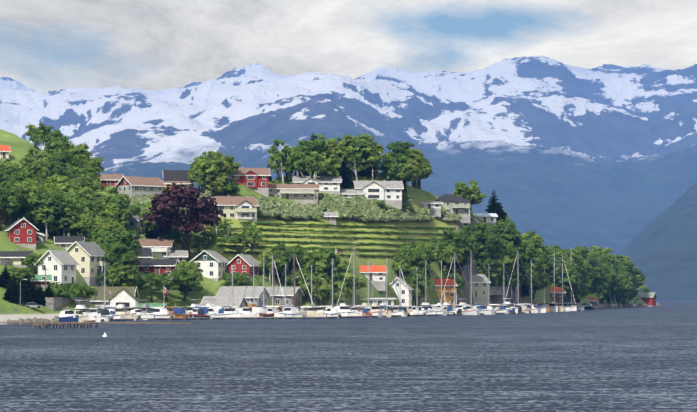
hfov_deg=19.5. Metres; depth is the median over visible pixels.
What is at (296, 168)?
birch tree
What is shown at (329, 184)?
white house crest
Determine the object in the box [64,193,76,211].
birch tree
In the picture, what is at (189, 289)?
spruce tree
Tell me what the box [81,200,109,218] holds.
broad tree
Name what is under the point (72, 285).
shrub
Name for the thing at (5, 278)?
spruce tree
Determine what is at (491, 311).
sail boat
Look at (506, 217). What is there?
shrub
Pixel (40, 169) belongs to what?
broadleaf tree
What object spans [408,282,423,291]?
shrub
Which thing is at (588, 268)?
broad tree
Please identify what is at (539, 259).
broad tree
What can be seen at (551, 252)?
birch tree
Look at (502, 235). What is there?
broad tree
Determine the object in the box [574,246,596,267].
broad tree
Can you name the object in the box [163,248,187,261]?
grey house roof
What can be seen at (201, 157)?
broadleaf tree
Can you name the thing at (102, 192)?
shrub
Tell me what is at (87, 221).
broadleaf tree
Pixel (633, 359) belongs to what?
fjord water
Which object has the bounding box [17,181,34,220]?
birch tree
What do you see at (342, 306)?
motor boat
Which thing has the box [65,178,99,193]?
broad tree
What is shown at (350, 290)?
shrub
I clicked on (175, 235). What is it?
broad tree
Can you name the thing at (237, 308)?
motor boat
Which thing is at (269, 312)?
motor boat
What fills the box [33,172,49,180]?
birch tree
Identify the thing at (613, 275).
broadleaf tree
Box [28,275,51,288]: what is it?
balcony
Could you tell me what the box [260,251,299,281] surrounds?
tree
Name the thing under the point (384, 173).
broad tree
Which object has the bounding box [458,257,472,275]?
broad tree
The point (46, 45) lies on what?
sky
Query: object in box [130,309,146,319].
motor boat
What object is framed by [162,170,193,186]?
black a-frame house
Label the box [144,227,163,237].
spruce tree
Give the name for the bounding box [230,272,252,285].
broad tree
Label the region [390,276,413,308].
white house
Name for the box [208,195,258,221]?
house
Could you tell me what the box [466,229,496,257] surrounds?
broad tree
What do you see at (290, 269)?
shrub
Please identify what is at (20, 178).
broad tree
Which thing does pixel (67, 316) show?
motor boat
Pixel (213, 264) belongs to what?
white gabled house
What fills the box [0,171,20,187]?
broad tree
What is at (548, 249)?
broad tree
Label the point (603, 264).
broad tree
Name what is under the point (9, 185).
broad tree
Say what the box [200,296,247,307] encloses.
low grey boathouse
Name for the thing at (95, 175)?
broad tree
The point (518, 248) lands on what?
broadleaf tree
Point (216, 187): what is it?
broadleaf tree
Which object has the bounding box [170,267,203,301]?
broad tree
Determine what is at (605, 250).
broadleaf tree
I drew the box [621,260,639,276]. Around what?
broad tree
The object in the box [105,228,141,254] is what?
broad tree
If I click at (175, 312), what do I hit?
motor boat
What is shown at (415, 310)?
motor boat
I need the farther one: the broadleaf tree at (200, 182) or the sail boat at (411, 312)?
the broadleaf tree at (200, 182)
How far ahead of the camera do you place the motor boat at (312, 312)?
526.84 m
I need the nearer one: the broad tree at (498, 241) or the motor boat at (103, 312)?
the motor boat at (103, 312)
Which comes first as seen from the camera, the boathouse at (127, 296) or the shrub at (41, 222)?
the boathouse at (127, 296)
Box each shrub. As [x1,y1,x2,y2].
[9,267,34,278]
[10,208,29,217]
[11,266,34,274]
[12,277,30,281]
[19,210,40,223]
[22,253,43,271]
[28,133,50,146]
[31,216,47,232]
[44,180,79,192]
[44,187,83,203]
[46,281,71,288]
[50,281,82,292]
[52,287,75,298]
[60,284,85,295]
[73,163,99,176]
[75,285,94,296]
[85,285,97,295]
[86,189,111,196]
[92,194,141,214]
[208,220,230,233]
[218,180,229,186]
[219,182,240,194]
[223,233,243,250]
[229,177,235,184]
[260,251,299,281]
[260,268,284,276]
[283,267,298,275]
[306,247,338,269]
[316,276,331,283]
[316,290,338,305]
[328,271,353,282]
[334,286,355,302]
[338,260,350,267]
[346,279,360,296]
[353,275,366,286]
[376,201,385,206]
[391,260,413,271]
[397,270,416,280]
[402,193,411,199]
[402,204,413,209]
[404,276,419,282]
[405,278,427,286]
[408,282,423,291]
[412,288,422,296]
[416,285,431,302]
[442,271,459,278]
[442,276,465,284]
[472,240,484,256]
[494,280,511,285]
[496,215,509,219]
[505,274,518,285]
[509,280,520,292]
[527,281,540,296]
[591,291,603,299]
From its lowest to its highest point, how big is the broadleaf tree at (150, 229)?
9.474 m
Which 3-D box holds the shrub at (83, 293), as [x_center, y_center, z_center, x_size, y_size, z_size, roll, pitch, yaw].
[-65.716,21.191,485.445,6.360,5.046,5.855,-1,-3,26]
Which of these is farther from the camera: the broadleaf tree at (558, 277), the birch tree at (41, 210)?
the broadleaf tree at (558, 277)
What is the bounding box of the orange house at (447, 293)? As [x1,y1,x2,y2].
[433,277,457,307]
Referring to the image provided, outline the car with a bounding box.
[24,302,42,307]
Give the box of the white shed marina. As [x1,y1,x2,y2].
[367,297,396,305]
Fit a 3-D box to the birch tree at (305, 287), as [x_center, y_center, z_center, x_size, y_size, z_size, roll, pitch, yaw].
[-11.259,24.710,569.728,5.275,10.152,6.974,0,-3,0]
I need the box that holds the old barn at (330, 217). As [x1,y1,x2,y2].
[322,212,337,224]
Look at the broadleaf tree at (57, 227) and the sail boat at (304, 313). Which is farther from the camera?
the broadleaf tree at (57, 227)
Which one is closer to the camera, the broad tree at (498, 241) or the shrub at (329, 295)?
the shrub at (329, 295)
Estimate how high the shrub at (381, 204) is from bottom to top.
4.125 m
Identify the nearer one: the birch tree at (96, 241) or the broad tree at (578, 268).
the birch tree at (96, 241)
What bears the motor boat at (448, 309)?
on the fjord water
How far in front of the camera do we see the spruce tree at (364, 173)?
696.52 m
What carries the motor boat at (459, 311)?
on the fjord water
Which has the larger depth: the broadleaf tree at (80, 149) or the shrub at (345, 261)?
the broadleaf tree at (80, 149)
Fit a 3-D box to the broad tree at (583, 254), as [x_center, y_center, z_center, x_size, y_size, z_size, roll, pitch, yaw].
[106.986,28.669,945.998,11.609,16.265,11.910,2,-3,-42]
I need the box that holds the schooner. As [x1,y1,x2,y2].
[278,252,314,312]
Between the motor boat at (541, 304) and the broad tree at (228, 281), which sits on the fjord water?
the motor boat at (541, 304)
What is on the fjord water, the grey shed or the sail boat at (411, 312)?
the sail boat at (411, 312)
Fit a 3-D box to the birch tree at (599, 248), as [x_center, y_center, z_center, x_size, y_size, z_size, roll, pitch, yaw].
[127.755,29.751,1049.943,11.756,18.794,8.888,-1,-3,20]
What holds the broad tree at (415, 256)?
on the hill
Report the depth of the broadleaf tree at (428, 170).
722.25 m
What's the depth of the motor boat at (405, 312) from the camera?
576.46 m
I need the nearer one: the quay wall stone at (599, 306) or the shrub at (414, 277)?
the shrub at (414, 277)
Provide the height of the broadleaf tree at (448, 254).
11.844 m
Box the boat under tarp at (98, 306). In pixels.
[96,305,117,307]
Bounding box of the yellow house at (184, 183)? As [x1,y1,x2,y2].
[162,181,192,189]
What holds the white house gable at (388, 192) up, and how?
on the hill
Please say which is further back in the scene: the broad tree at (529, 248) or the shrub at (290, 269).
the broad tree at (529, 248)
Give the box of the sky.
[0,0,696,91]
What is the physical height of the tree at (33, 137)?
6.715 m
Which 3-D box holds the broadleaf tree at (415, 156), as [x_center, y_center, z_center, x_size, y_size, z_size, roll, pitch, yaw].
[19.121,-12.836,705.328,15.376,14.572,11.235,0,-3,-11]
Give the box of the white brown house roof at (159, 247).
[137,237,175,258]
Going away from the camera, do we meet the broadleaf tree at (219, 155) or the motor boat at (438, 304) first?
the motor boat at (438, 304)
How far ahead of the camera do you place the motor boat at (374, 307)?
561.00 m
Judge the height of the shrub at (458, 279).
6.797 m
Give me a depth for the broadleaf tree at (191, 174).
642.82 m
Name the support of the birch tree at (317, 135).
on the hill
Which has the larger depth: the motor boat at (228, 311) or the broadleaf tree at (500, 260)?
the broadleaf tree at (500, 260)
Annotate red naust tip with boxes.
[638,292,656,306]
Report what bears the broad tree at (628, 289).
on the hill
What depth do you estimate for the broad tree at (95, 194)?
598.52 m
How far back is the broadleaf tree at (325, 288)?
568.62 m
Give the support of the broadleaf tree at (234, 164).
on the hill
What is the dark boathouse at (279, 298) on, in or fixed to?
on the hill
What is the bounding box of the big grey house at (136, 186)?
[115,175,165,196]
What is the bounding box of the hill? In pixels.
[0,129,646,324]
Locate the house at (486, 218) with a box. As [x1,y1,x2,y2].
[474,213,497,224]
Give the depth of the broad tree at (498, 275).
710.49 m
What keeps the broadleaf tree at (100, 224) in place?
on the hill
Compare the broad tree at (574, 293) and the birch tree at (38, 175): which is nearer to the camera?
the birch tree at (38, 175)
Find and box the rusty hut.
[587,297,597,308]
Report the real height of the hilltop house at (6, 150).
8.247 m
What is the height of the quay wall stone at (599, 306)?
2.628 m
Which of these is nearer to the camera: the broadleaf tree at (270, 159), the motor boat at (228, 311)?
the motor boat at (228, 311)
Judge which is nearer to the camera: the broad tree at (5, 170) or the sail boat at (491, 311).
the broad tree at (5, 170)
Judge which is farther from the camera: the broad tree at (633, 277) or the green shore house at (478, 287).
the broad tree at (633, 277)
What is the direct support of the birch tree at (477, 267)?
on the hill
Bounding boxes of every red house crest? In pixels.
[98,172,123,186]
[229,166,270,196]
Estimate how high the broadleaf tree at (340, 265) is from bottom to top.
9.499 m
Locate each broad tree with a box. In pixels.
[0,164,24,178]
[0,165,12,177]
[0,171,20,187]
[0,181,24,217]
[0,183,21,230]
[4,188,26,224]
[10,172,29,180]
[22,190,67,233]
[27,189,68,236]
[39,201,76,235]
[41,213,61,235]
[43,125,53,145]
[45,161,66,176]
[46,130,66,138]
[46,150,79,170]
[47,135,75,150]
[49,166,76,179]
[59,220,84,234]
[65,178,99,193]
[72,212,93,235]
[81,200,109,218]
[85,227,96,240]
[85,228,100,241]
[87,224,121,236]
[90,173,102,184]
[90,191,107,200]
[97,228,129,246]
[97,262,129,286]
[99,196,131,217]
[99,241,111,249]
[101,242,138,285]
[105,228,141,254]
[106,204,128,226]
[106,266,138,286]
[107,263,141,286]
[108,187,123,197]
[126,250,138,263]
[137,272,167,302]
[157,272,181,301]
[162,229,182,249]
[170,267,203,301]
[220,272,242,286]
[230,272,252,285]
[269,242,288,277]
[284,244,314,266]
[289,262,316,273]
[299,137,333,175]
[327,272,350,303]
[346,139,367,166]
[379,154,406,177]
[382,157,416,178]
[386,141,420,161]
[392,166,416,194]
[393,247,431,269]
[394,149,414,159]
[395,251,427,274]
[395,259,433,280]
[399,241,424,253]
[408,273,434,305]
[430,227,473,263]
[434,238,449,264]
[442,263,458,276]
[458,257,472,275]
[461,221,499,246]
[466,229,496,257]
[474,251,499,272]
[476,260,493,274]
[479,232,502,251]
[488,223,513,240]
[488,259,502,296]
[490,261,510,299]
[496,219,521,243]
[498,245,516,265]
[506,243,526,258]
[511,255,518,269]
[513,240,525,259]
[515,252,539,268]
[517,262,530,294]
[518,240,538,261]
[528,230,543,241]
[528,256,545,291]
[533,272,550,299]
[541,255,551,269]
[543,245,551,257]
[545,255,560,275]
[558,261,578,290]
[564,248,582,264]
[564,250,580,263]
[564,262,582,301]
[564,287,579,301]
[566,256,576,267]
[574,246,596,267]
[575,281,590,302]
[578,265,585,277]
[579,250,593,265]
[582,260,598,280]
[588,251,609,273]
[589,260,603,288]
[589,284,604,295]
[591,272,610,288]
[591,279,607,294]
[594,257,614,274]
[598,251,617,266]
[601,285,612,303]
[603,281,618,303]
[605,269,619,288]
[608,275,624,303]
[609,261,618,273]
[615,277,634,302]
[618,258,634,275]
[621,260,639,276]
[623,272,636,302]
[627,289,638,303]
[633,267,644,282]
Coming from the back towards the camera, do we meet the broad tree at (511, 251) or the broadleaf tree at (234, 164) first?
the broad tree at (511, 251)
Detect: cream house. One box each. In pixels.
[0,248,33,269]
[53,233,84,249]
[66,241,110,286]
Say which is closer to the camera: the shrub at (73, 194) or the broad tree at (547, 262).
the shrub at (73, 194)
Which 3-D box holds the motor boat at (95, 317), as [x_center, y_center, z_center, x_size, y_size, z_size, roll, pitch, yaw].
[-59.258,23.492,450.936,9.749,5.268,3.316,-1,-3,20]
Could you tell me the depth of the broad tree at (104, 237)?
549.87 m
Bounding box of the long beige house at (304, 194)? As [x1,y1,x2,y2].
[269,184,319,204]
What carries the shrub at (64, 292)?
on the hill
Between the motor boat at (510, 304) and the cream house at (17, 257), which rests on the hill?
the cream house at (17, 257)
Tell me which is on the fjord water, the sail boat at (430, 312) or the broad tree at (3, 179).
the sail boat at (430, 312)
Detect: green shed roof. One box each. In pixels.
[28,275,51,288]
[139,303,167,308]
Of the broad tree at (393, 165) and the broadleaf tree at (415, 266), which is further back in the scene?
the broad tree at (393, 165)
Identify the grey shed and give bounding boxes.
[36,232,47,243]
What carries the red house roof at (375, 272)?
on the hill
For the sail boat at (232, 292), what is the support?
on the fjord water
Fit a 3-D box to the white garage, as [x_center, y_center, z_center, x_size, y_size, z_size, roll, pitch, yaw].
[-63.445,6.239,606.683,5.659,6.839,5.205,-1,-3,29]
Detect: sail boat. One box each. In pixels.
[93,263,125,318]
[218,266,243,313]
[241,262,270,313]
[250,253,284,311]
[256,255,284,310]
[272,264,306,316]
[297,265,322,311]
[315,258,347,315]
[337,248,382,316]
[352,261,379,304]
[371,257,403,316]
[387,266,412,314]
[407,268,436,313]
[414,265,446,315]
[426,260,456,313]
[440,253,479,314]
[457,252,494,314]
[478,265,508,313]
[493,264,517,313]
[505,255,540,312]
[515,260,545,312]
[542,268,557,311]
[545,252,568,310]
[549,255,576,310]
[564,248,583,309]
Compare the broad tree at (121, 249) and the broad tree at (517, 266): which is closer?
the broad tree at (121, 249)
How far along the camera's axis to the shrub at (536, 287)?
743.51 m
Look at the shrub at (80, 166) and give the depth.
650.75 m
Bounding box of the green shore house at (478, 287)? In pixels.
[469,274,490,305]
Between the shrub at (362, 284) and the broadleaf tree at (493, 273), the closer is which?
the shrub at (362, 284)
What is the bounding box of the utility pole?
[42,267,48,291]
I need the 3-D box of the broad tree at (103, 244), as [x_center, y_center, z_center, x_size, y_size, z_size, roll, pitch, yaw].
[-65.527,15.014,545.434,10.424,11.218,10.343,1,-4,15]
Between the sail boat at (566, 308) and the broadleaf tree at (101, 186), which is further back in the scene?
the sail boat at (566, 308)
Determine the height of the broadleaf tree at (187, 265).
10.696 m
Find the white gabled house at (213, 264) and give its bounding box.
[189,249,229,280]
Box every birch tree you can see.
[2,158,18,174]
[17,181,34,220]
[22,148,42,166]
[27,180,42,193]
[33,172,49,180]
[34,134,44,150]
[36,201,55,239]
[47,149,66,160]
[54,203,75,235]
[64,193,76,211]
[70,167,91,187]
[79,175,92,192]
[90,232,106,245]
[94,211,114,223]
[111,198,128,219]
[113,216,128,230]
[188,158,201,188]
[199,151,212,159]
[210,221,223,235]
[222,218,234,237]
[242,221,256,250]
[261,253,279,284]
[267,139,288,177]
[271,152,291,183]
[280,146,296,179]
[287,151,305,175]
[289,140,309,175]
[290,148,307,175]
[293,270,307,281]
[299,277,317,306]
[301,152,314,176]
[306,151,326,178]
[310,134,324,140]
[329,263,351,271]
[347,154,366,180]
[353,133,375,153]
[365,151,381,180]
[397,155,412,173]
[399,252,412,265]
[454,182,468,195]
[454,183,469,196]
[476,258,490,272]
[515,275,523,298]
[548,251,558,264]
[551,267,576,289]
[590,246,604,256]
[618,270,631,302]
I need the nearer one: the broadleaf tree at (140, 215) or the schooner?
the schooner
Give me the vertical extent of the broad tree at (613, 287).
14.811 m
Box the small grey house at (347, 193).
[340,189,363,197]
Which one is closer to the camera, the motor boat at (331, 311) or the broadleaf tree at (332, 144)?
the motor boat at (331, 311)
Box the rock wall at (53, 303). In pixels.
[45,297,88,310]
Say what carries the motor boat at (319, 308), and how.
on the fjord water
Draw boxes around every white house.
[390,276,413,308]
[420,202,442,216]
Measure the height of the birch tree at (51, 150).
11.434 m
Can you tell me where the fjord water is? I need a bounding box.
[0,300,696,411]
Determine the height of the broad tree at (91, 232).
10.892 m
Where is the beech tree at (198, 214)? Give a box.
[141,182,225,259]
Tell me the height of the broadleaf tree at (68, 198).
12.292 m
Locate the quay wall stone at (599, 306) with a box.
[581,304,607,308]
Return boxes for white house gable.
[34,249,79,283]
[353,179,403,209]
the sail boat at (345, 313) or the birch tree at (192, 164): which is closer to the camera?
the sail boat at (345, 313)
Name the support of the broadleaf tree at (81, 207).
on the hill
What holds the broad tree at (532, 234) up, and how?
on the hill
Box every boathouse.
[90,286,139,307]
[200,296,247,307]
[216,286,270,305]
[266,287,304,307]
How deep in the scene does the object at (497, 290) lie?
715.58 m
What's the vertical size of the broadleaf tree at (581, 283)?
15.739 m
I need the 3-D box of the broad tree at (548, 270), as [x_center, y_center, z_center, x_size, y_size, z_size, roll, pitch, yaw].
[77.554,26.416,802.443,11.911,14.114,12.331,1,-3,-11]
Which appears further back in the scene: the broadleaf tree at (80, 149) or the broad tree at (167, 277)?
the broadleaf tree at (80, 149)
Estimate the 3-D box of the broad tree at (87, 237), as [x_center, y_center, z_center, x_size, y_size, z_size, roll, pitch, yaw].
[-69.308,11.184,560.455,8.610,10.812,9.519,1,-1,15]
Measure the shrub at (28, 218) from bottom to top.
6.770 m
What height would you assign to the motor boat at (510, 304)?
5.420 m
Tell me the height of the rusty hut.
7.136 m
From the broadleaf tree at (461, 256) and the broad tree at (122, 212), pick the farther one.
the broadleaf tree at (461, 256)
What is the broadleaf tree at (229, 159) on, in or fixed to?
on the hill
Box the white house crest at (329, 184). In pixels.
[292,174,341,194]
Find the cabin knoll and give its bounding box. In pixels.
[351,165,379,176]
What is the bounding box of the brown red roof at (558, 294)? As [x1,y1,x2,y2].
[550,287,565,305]
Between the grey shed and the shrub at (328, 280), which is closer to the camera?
the grey shed
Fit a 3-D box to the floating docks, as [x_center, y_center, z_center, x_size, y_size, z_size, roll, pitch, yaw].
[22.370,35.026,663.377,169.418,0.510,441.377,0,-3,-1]
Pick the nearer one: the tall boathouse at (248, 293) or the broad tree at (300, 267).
the tall boathouse at (248, 293)
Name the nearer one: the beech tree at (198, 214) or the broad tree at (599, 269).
the beech tree at (198, 214)
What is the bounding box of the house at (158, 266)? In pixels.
[136,259,178,279]
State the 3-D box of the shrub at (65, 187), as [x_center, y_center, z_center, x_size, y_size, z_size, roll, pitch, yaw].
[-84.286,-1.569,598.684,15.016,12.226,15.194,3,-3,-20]
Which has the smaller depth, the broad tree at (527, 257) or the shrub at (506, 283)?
the shrub at (506, 283)
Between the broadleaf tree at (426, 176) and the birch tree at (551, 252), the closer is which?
the broadleaf tree at (426, 176)
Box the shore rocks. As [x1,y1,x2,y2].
[7,302,659,324]
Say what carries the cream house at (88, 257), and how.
on the hill
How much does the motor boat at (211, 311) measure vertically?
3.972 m
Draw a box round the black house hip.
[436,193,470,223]
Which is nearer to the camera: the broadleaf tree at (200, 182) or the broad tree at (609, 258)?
the broadleaf tree at (200, 182)
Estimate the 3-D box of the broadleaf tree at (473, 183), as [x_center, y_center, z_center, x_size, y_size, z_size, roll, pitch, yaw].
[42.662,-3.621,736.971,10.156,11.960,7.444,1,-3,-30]
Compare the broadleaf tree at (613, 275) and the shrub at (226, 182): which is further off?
the broadleaf tree at (613, 275)
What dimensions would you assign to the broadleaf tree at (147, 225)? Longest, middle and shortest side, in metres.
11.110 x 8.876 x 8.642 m
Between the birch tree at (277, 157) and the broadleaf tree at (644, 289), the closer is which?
the birch tree at (277, 157)
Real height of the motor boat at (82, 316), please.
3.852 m
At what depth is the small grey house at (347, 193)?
678.98 m
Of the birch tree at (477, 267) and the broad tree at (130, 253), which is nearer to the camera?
the broad tree at (130, 253)
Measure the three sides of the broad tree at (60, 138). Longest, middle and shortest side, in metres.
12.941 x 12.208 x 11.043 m
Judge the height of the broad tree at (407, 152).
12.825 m
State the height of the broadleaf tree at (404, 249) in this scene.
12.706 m
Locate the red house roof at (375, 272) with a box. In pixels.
[359,263,387,290]
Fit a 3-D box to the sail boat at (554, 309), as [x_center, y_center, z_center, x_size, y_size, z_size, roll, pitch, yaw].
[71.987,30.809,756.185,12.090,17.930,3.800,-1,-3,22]
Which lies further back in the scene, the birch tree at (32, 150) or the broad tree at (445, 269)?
the broad tree at (445, 269)
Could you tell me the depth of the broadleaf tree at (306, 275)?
569.97 m
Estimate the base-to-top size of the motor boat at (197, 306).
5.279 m
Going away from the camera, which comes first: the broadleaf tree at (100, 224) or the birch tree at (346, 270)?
the broadleaf tree at (100, 224)
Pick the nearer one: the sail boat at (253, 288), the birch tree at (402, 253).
the sail boat at (253, 288)
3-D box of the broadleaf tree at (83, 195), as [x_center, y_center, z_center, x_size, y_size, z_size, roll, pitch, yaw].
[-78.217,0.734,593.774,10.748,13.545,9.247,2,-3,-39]
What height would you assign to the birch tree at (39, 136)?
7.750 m
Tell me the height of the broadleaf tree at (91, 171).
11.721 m
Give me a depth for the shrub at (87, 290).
492.57 m
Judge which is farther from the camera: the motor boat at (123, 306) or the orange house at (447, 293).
the orange house at (447, 293)
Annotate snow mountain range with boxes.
[0,56,696,254]
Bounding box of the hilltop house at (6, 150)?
[0,145,10,158]
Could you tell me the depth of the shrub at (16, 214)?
559.30 m
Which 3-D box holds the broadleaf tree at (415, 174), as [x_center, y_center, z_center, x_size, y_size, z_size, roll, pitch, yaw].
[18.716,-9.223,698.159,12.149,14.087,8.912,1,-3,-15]
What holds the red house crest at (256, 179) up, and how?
on the hill
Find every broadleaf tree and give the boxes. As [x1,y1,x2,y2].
[8,178,39,211]
[17,154,48,176]
[21,162,50,180]
[24,123,47,147]
[32,183,51,192]
[40,152,60,162]
[40,186,57,190]
[44,175,69,183]
[47,217,70,235]
[48,140,90,163]
[62,210,94,235]
[64,162,72,168]
[64,195,79,218]
[66,186,93,200]
[74,154,103,171]
[74,200,98,217]
[77,167,99,180]
[85,181,104,190]
[90,217,132,240]
[93,217,125,230]
[95,197,117,219]
[106,264,133,285]
[110,193,130,200]
[119,209,130,224]
[138,201,157,238]
[143,211,159,236]
[145,209,175,238]
[146,221,171,238]
[178,260,202,296]
[187,168,208,189]
[187,231,216,254]
[193,151,224,171]
[194,155,229,195]
[195,167,220,189]
[198,157,227,195]
[198,231,216,244]
[206,178,226,195]
[208,151,226,162]
[222,156,238,171]
[225,153,241,173]
[237,275,261,285]
[240,228,262,254]
[258,250,284,282]
[268,154,284,180]
[276,157,292,180]
[286,268,305,286]
[297,272,323,304]
[303,261,327,277]
[305,253,328,268]
[305,276,331,305]
[310,153,340,175]
[316,145,350,175]
[323,262,346,275]
[325,134,355,158]
[326,281,348,306]
[343,146,368,176]
[344,133,376,155]
[357,144,389,178]
[381,158,407,174]
[384,148,426,168]
[386,159,421,193]
[389,165,412,180]
[397,245,427,264]
[404,160,421,191]
[412,260,420,270]
[415,165,426,188]
[416,241,444,264]
[417,160,431,187]
[419,163,432,188]
[436,245,460,264]
[446,244,462,261]
[453,240,468,263]
[454,180,480,195]
[455,239,475,275]
[458,188,473,199]
[463,186,480,199]
[468,187,486,211]
[480,257,500,276]
[493,252,510,271]
[498,248,514,271]
[500,237,516,255]
[505,233,520,252]
[511,264,516,274]
[519,261,536,297]
[521,232,543,246]
[532,238,543,256]
[544,244,561,257]
[549,267,567,282]
[551,251,570,282]
[564,251,575,260]
[569,274,584,301]
[574,277,590,302]
[589,247,612,260]
[606,264,616,281]
[612,274,625,303]
[614,255,620,267]
[617,255,632,267]
[637,284,649,291]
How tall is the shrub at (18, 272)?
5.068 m
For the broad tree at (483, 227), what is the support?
on the hill
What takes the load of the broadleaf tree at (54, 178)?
on the hill
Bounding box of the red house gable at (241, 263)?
[225,253,260,278]
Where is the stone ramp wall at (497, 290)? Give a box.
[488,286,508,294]
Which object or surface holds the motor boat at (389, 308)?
on the fjord water
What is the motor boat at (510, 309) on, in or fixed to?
on the fjord water
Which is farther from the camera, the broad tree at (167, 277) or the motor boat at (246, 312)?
the broad tree at (167, 277)
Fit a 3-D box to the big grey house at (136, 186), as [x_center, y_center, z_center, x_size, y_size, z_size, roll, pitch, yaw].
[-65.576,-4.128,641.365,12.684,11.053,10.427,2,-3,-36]
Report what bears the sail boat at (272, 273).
on the fjord water
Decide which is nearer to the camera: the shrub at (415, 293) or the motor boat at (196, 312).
the motor boat at (196, 312)
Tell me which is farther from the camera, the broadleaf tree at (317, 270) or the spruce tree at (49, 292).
the broadleaf tree at (317, 270)
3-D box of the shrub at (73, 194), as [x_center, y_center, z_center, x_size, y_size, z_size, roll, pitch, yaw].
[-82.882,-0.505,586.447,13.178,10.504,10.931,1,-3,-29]
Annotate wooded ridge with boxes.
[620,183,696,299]
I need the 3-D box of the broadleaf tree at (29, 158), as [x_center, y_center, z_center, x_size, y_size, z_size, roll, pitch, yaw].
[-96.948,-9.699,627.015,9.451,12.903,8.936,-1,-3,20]
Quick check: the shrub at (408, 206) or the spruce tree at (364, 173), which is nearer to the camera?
the shrub at (408, 206)
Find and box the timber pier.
[15,322,195,328]
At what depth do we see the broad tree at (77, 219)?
561.73 m
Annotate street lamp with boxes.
[20,279,26,308]
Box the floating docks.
[82,311,550,321]
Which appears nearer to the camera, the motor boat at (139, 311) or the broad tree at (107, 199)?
the motor boat at (139, 311)
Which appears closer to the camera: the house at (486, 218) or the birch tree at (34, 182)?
the birch tree at (34, 182)
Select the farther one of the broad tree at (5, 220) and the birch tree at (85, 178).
the birch tree at (85, 178)
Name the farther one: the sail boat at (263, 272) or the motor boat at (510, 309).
the motor boat at (510, 309)
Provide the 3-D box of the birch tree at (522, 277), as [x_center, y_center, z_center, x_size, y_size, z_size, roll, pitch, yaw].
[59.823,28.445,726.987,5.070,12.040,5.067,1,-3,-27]
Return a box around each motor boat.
[57,310,78,321]
[74,310,88,321]
[75,300,100,321]
[90,308,113,320]
[107,308,136,320]
[116,300,140,317]
[125,307,145,313]
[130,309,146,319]
[138,300,154,312]
[146,308,172,319]
[162,307,188,319]
[187,304,211,318]
[189,308,207,318]
[203,299,223,313]
[206,308,220,318]
[215,307,239,318]
[233,307,242,312]
[240,307,258,316]
[244,300,265,316]
[262,308,275,318]
[274,307,304,318]
[306,307,323,316]
[315,306,326,311]
[324,305,340,317]
[333,303,361,317]
[352,307,371,315]
[364,300,390,316]
[378,299,392,310]
[391,306,409,316]
[407,307,425,314]
[416,299,440,310]
[435,299,447,309]
[443,299,461,313]
[443,307,454,314]
[455,302,473,308]
[501,303,514,313]
[502,298,521,311]
[516,305,530,312]
[533,302,549,311]
[543,299,563,311]
[582,301,593,309]
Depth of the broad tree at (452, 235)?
684.14 m
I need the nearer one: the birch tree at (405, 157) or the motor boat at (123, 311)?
the motor boat at (123, 311)
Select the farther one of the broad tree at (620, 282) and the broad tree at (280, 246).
the broad tree at (620, 282)
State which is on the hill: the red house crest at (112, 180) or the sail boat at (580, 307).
the red house crest at (112, 180)
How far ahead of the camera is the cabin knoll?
698.83 m
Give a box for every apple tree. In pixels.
[257,209,265,215]
[280,213,291,218]
[314,214,323,218]
[441,212,449,217]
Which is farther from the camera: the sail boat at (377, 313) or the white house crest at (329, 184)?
the white house crest at (329, 184)
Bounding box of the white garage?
[127,215,145,227]
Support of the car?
on the hill
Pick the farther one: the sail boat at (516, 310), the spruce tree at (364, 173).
the spruce tree at (364, 173)
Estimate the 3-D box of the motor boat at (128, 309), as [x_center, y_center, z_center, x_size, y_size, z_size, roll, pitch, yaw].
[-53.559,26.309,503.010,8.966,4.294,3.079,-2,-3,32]
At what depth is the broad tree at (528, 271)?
727.37 m
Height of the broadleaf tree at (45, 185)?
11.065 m
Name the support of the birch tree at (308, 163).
on the hill
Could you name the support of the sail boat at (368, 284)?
on the fjord water
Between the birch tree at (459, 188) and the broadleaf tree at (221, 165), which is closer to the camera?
the broadleaf tree at (221, 165)
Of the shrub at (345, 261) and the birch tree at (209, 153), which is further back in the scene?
the birch tree at (209, 153)
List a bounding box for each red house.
[4,217,38,249]
[135,248,152,258]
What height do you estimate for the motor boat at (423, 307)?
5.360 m
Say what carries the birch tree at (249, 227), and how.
on the hill
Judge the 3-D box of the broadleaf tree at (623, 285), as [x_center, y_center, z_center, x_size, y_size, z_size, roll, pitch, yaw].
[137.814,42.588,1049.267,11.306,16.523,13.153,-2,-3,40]
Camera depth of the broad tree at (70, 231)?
558.93 m
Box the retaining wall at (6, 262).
[0,259,12,264]
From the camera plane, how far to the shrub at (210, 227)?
607.23 m
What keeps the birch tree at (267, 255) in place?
on the hill
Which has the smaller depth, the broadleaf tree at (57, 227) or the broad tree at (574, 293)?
the broadleaf tree at (57, 227)
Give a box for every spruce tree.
[0,267,11,287]
[2,286,15,301]
[7,277,19,291]
[13,284,25,303]
[21,277,32,287]
[21,281,33,301]
[28,284,40,301]
[35,283,47,303]
[45,287,54,296]
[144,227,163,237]
[177,273,192,290]
[329,140,341,175]
[338,157,352,186]
[358,155,375,176]
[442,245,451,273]
[485,190,506,221]
[522,284,528,297]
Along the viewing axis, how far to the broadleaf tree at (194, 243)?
582.89 m
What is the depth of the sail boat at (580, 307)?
845.61 m
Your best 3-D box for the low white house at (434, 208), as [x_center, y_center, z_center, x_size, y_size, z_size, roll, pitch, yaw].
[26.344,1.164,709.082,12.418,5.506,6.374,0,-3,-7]
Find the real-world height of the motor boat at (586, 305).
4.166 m

